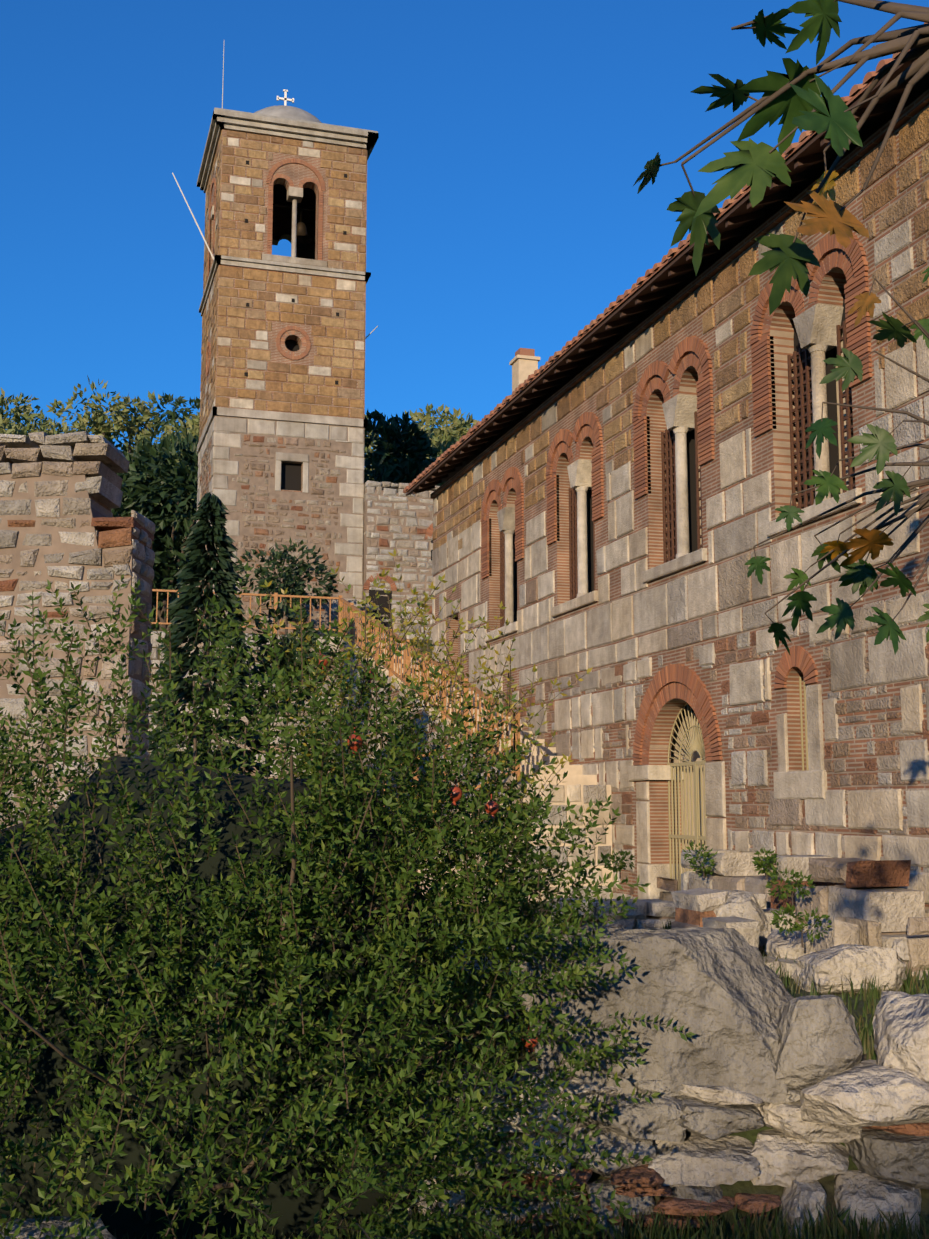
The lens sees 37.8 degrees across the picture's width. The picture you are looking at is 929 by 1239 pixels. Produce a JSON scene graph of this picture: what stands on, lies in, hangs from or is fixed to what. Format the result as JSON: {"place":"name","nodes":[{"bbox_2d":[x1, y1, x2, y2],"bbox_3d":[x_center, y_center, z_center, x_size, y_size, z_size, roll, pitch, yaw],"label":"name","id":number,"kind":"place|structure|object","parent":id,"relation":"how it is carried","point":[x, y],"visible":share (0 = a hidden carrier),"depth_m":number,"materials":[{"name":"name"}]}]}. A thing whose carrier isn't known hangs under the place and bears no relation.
{"place":"outdoors","nodes":[
{"label":"outdoors","id":0,"kind":"place"},
{"bbox_2d":[123,452,439,619],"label":"hill","id":1,"kind":"structure","parent":0,"point":[131,453],"depth_m":157.90,"materials":[{"name":"green plant"}]},
{"bbox_2d":[0,403,17,432],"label":"hill tree","id":2,"kind":"object","parent":1,"relation":"on","point":[5,419],"visible":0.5,"depth_m":140.17,"materials":[{"name":"green plant"}]},
{"bbox_2d":[0,414,22,434],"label":"hill tree","id":3,"kind":"object","parent":1,"relation":"on","point":[10,429],"visible":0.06,"depth_m":133.64,"materials":[{"name":"green plant"}]},
{"bbox_2d":[0,428,24,434],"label":"hill tree","id":4,"kind":"object","parent":1,"relation":"on","point":[19,433],"visible":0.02,"depth_m":136.06,"materials":[{"name":"green plant"}]},
{"bbox_2d":[0,405,31,435],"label":"hill tree","id":5,"kind":"object","parent":1,"relation":"on","point":[28,427],"visible":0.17,"depth_m":141.77,"materials":[{"name":"green plant"}]},
{"bbox_2d":[5,420,35,436],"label":"hill tree","id":6,"kind":"object","parent":1,"relation":"on","point":[18,429],"visible":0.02,"depth_m":154.88,"materials":[{"name":"green plant"}]},
{"bbox_2d":[0,388,41,431],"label":"hill tree","id":7,"kind":"object","parent":1,"relation":"on","point":[17,411],"visible":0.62,"depth_m":167.34,"materials":[{"name":"green plant"}]},
{"bbox_2d":[14,407,63,434],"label":"hill tree","id":8,"kind":"object","parent":1,"relation":"on","point":[42,427],"visible":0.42,"depth_m":187.65,"materials":[{"name":"green plant"}]},
{"bbox_2d":[22,412,80,434],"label":"hill tree","id":9,"kind":"object","parent":1,"relation":"on","point":[50,420],"visible":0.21,"depth_m":193.06,"materials":[{"name":"green plant"}]},
{"bbox_2d":[46,375,125,442],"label":"hill tree","id":10,"kind":"object","parent":1,"relation":"on","point":[59,413],"visible":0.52,"depth_m":168.05,"materials":[{"name":"green plant"}]},
{"bbox_2d":[67,391,130,440],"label":"hill tree","id":11,"kind":"object","parent":1,"relation":"on","point":[99,425],"visible":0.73,"depth_m":166.38,"materials":[{"name":"green plant"}]},
{"bbox_2d":[105,394,153,451],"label":"hill tree","id":12,"kind":"object","parent":1,"relation":"on","point":[129,436],"visible":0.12,"depth_m":173.52,"materials":[{"name":"green plant"}]},
{"bbox_2d":[118,435,153,451],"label":"hill tree","id":13,"kind":"object","parent":1,"relation":"on","point":[127,444],"visible":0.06,"depth_m":194.68,"materials":[{"name":"green plant"}]},
{"bbox_2d":[107,391,178,440],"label":"hill tree","id":14,"kind":"object","parent":1,"relation":"on","point":[144,412],"visible":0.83,"depth_m":169.72,"materials":[{"name":"green plant"}]},
{"bbox_2d":[151,578,181,629],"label":"hill tree","id":15,"kind":"object","parent":1,"relation":"on","point":[179,579],"visible":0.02,"depth_m":81.30,"materials":[{"name":"green plant"}]},
{"bbox_2d":[137,418,198,461],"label":"hill tree","id":16,"kind":"object","parent":1,"relation":"on","point":[169,431],"visible":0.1,"depth_m":151.81,"materials":[{"name":"green plant"}]},
{"bbox_2d":[147,393,199,432],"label":"hill tree","id":17,"kind":"object","parent":1,"relation":"on","point":[178,401],"visible":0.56,"depth_m":166.30,"materials":[{"name":"green plant"}]},
{"bbox_2d":[176,415,199,460],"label":"hill tree","id":18,"kind":"object","parent":1,"relation":"on","point":[194,425],"visible":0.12,"depth_m":147.16,"materials":[{"name":"green plant"}]},
{"bbox_2d":[184,407,199,437],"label":"hill tree","id":19,"kind":"object","parent":1,"relation":"on","point":[192,415],"visible":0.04,"depth_m":159.44,"materials":[{"name":"green plant"}]},
{"bbox_2d":[364,415,381,459],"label":"hill tree","id":20,"kind":"object","parent":1,"relation":"on","point":[366,449],"visible":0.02,"depth_m":160.28,"materials":[{"name":"green plant"}]},
{"bbox_2d":[411,414,455,456],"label":"hill tree","id":21,"kind":"object","parent":1,"relation":"on","point":[436,423],"visible":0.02,"depth_m":191.99,"materials":[{"name":"green plant"}]},
{"bbox_2d":[400,404,470,458],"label":"hill tree","id":22,"kind":"object","parent":1,"relation":"on","point":[429,408],"visible":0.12,"depth_m":166.41,"materials":[{"name":"green plant"}]},
{"bbox_2d":[401,405,478,457],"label":"hill tree","id":23,"kind":"object","parent":1,"relation":"on","point":[461,429],"visible":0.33,"depth_m":151.91,"materials":[{"name":"green plant"}]},
{"bbox_2d":[451,424,465,439],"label":"hill tree","id":24,"kind":"object","parent":1,"relation":"on","point":[463,434],"visible":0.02,"depth_m":174.98,"materials":[{"name":"green plant"}]},
{"bbox_2d":[147,630,432,778],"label":"terrace","id":25,"kind":"structure","parent":0,"point":[155,657],"depth_m":32.93,"materials":[{"name":"grey stone"}]},
{"bbox_2d":[111,431,198,629],"bbox_3d":[-14.050,-2.448,63.175,9.977,13.605,8.686,-4,-9,30],"label":"tree","id":26,"kind":"object","parent":25,"relation":"on","point":[172,514],"visible":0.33,"depth_m":62.13,"materials":[{"name":"green plant"}]},
{"bbox_2d":[114,450,195,620],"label":"tree","id":27,"kind":"object","parent":25,"relation":"on","point":[125,453],"depth_m":71.43,"materials":[{"name":"green plant"}]},
{"bbox_2d":[233,537,338,634],"bbox_3d":[-4.741,-0.655,37.155,2.895,3.037,2.929,-5,-9,35],"label":"tree","id":28,"kind":"object","parent":25,"relation":"on","point":[290,578],"visible":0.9,"depth_m":36.78,"materials":[{"name":"green plant"}]},
{"bbox_2d":[273,184,315,207],"bbox_3d":[-5.976,-6.009,43.656,4.000,18.600,4.000,2,-8,-17],"label":"belfry interior","id":29,"kind":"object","parent":25,"relation":"on","point":[280,195],"visible":0.04,"depth_m":46.20,"materials":[{"name":"black"}]},
{"bbox_2d":[194,109,224,619],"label":"tower side wall","id":30,"kind":"structure","parent":29,"relation":"attached to","point":[209,178],"depth_m":43.16,"materials":[{"name":"brown stone"}]},
{"bbox_2d":[197,183,315,452],"bbox_3d":[-6.620,-5.747,45.770,5.200,18.650,0.750,2,-8,-17],"label":"tower face","id":31,"kind":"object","parent":29,"relation":"attached to","point":[282,224],"visible":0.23,"depth_m":47.10},
{"bbox_2d":[273,203,315,243],"bbox_3d":[-5.716,-12.848,43.717,3.800,1.130,0.663,2,-8,-17],"label":"bell","id":32,"kind":"object","parent":29,"relation":"attached to","point":[303,237],"visible":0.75,"depth_m":43.78,"materials":[{"name":"brown metal"}]},
{"bbox_2d":[211,111,378,636],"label":"bell tower","id":33,"kind":"structure","parent":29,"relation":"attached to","point":[289,459],"depth_m":41.69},
{"bbox_2d":[172,49,377,338],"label":"tower poles","id":34,"kind":"object","parent":33,"relation":"attached to","point":[185,198],"visible":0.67,"depth_m":42.25,"materials":[{"name":"grey metal"}]},
{"bbox_2d":[214,105,377,132],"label":"tower roof","id":35,"kind":"structure","parent":33,"relation":"on","point":[289,113],"depth_m":43.56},
{"bbox_2d":[277,89,293,105],"bbox_3d":[-5.976,-17.221,45.181,0.580,0.930,0.200,2,-8,-17],"label":"cross","id":36,"kind":"object","parent":35,"relation":"on","point":[285,99],"visible":0.67,"depth_m":45.19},
{"bbox_2d":[363,132,378,429],"bbox_3d":[-3.846,-5.947,44.297,0.750,18.650,5.200,2,-8,-17],"label":"tower face","id":37,"kind":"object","parent":29,"relation":"attached to","point":[369,150],"visible":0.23,"depth_m":43.20},
{"bbox_2d":[363,480,439,639],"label":"stone wall","id":38,"kind":"structure","parent":25,"relation":"on","point":[396,518],"depth_m":41.58,"materials":[{"name":"stone"}]},
{"bbox_2d":[364,409,440,485],"bbox_3d":[-3.230,-2.905,58.550,5.194,13.264,4.859,2,-8,-17],"label":"tree","id":39,"kind":"object","parent":25,"relation":"on","point":[387,461],"visible":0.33,"depth_m":58.85,"materials":[{"name":"green plant"}]},
{"bbox_2d":[369,424,456,485],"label":"tree","id":40,"kind":"object","parent":25,"relation":"on","point":[436,439],"visible":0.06,"depth_m":67.16,"materials":[{"name":"green plant"}]},
{"bbox_2d":[0,0,928,466],"label":"sky","id":41,"kind":"structure","parent":0,"point":[506,214],"materials":[{"name":"blue"}]},
{"bbox_2d":[10,918,928,1238],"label":"grass","id":42,"kind":"structure","parent":0,"point":[760,1228],"depth_m":6.68,"materials":[{"name":"green plant"}]},
{"bbox_2d":[412,901,928,1238],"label":"terrain","id":43,"kind":"structure","parent":0,"point":[826,1183],"depth_m":6.98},
{"bbox_2d":[0,431,154,829],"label":"ruin","id":44,"kind":"object","parent":43,"relation":"on","point":[62,528],"visible":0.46,"depth_m":14.37,"materials":[{"name":"stone"}]},
{"bbox_2d":[148,492,273,778],"bbox_3d":[-4.816,1.205,25.232,2.778,7.338,2.923,2,-8,-17],"label":"cypress","id":45,"kind":"object","parent":43,"relation":"on","point":[223,575],"visible":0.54,"depth_m":25.17,"materials":[{"name":"green plant"}]},
{"bbox_2d":[0,756,466,1238],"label":"bush","id":46,"kind":"object","parent":43,"relation":"on","point":[295,1212],"visible":0.42,"depth_m":6.70,"materials":[{"name":"green plant"}]},
{"bbox_2d":[229,601,334,776],"bbox_3d":[-3.663,1.432,27.668,2.055,3.544,2.358,-3,-8,21],"label":"tree","id":47,"kind":"object","parent":43,"relation":"on","point":[290,614],"visible":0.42,"depth_m":27.37,"materials":[{"name":"green plant"}]},
{"bbox_2d":[0,548,695,1238],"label":"pomegranate bush","id":48,"kind":"object","parent":43,"relation":"on","point":[420,830],"visible":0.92,"depth_m":6.39,"materials":[{"name":"green plant"}]},
{"bbox_2d":[316,649,537,1051],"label":"pomegranates","id":49,"kind":"object","parent":48,"relation":"attached to","point":[491,808],"visible":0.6,"depth_m":6.80,"materials":[{"name":"red food"}]},
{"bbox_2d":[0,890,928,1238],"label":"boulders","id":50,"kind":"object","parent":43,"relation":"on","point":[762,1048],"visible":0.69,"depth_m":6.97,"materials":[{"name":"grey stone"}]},
{"bbox_2d":[334,637,612,904],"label":"stairs","id":51,"kind":"structure","parent":43,"relation":"on","point":[577,786],"depth_m":20.79,"materials":[{"name":"stone"},{"name":"wood"}]},
{"bbox_2d":[151,589,519,806],"bbox_3d":[-4.266,1.446,26.268,6.560,6.140,13.630,2,-8,-17],"label":"wood railing","id":52,"kind":"object","parent":51,"relation":"on","point":[355,624],"visible":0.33,"depth_m":27.43,"materials":[{"name":"brown wood"}]},
{"bbox_2d":[549,877,677,928],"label":"stone steps","id":53,"kind":"structure","parent":43,"relation":"on","point":[648,913],"depth_m":15.72,"materials":[{"name":"stone"}]},
{"bbox_2d":[603,849,635,878],"bbox_3d":[1.807,2.842,15.776,0.304,0.345,0.537,-5,-9,34],"label":"shrub","id":54,"kind":"object","parent":53,"relation":"on","point":[622,863],"visible":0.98,"depth_m":15.72,"materials":[{"name":"green plant"}]},
{"bbox_2d":[671,888,797,954],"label":"stone blocks","id":55,"kind":"structure","parent":43,"relation":"on","point":[694,907],"depth_m":13.21,"materials":[{"name":"stone"}]},
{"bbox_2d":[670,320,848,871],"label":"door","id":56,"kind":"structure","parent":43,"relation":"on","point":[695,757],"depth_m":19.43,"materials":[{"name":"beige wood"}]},
{"bbox_2d":[509,348,539,391],"bbox_3d":[1.489,-4.977,33.248,0.600,3.350,0.600,2,-8,-17],"label":"chimney","id":57,"kind":"object","parent":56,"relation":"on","point":[523,362],"visible":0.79,"depth_m":33.20,"materials":[{"name":"paint"}]},
{"bbox_2d":[633,0,928,654],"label":"plane tree","id":58,"kind":"object","parent":43,"relation":"on","point":[793,98],"visible":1,"depth_m":2.60,"materials":[{"name":"green plant"}]},
{"bbox_2d":[702,915,881,977],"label":"stone blocks","id":59,"kind":"structure","parent":43,"relation":"on","point":[845,930],"depth_m":11.65,"materials":[{"name":"stone"}]},
{"bbox_2d":[765,868,814,905],"bbox_3d":[3.029,2.494,12.620,0.486,0.385,0.289,-5,-9,31],"label":"shrub","id":60,"kind":"object","parent":59,"relation":"on","point":[798,885],"visible":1,"depth_m":12.61,"materials":[{"name":"green plant"}]},
{"bbox_2d":[770,902,831,947],"bbox_3d":[2.869,2.604,11.567,0.542,0.382,0.325,0,-8,2],"label":"shrub","id":61,"kind":"object","parent":59,"relation":"on","point":[788,910],"visible":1,"depth_m":11.54,"materials":[{"name":"green plant"}]},
{"bbox_2d":[681,850,928,979],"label":"stone wall","id":62,"kind":"structure","parent":43,"relation":"on","point":[870,890],"depth_m":12.52,"materials":[{"name":"stone"}]},
{"bbox_2d":[683,841,717,878],"bbox_3d":[2.595,2.636,14.881,0.407,0.411,0.476,-3,-8,24],"label":"shrub","id":63,"kind":"object","parent":62,"relation":"on","point":[703,855],"visible":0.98,"depth_m":14.84,"materials":[{"name":"green plant"}]},
{"bbox_2d":[752,847,779,879],"bbox_3d":[3.058,2.467,13.700,0.413,0.329,0.285,6,-10,-37],"label":"shrub","id":64,"kind":"object","parent":62,"relation":"on","point":[759,862],"visible":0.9,"depth_m":13.67,"materials":[{"name":"green plant"}]},
{"bbox_2d":[430,88,928,916],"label":"stone building","id":65,"kind":"structure","parent":0,"point":[566,524],"depth_m":17.54,"materials":[{"name":"beige stone"}]},
{"bbox_2d":[403,22,928,495],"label":"tiled roof","id":66,"kind":"structure","parent":65,"relation":"on","point":[671,274],"depth_m":19.11,"materials":[{"name":"brown tile"}]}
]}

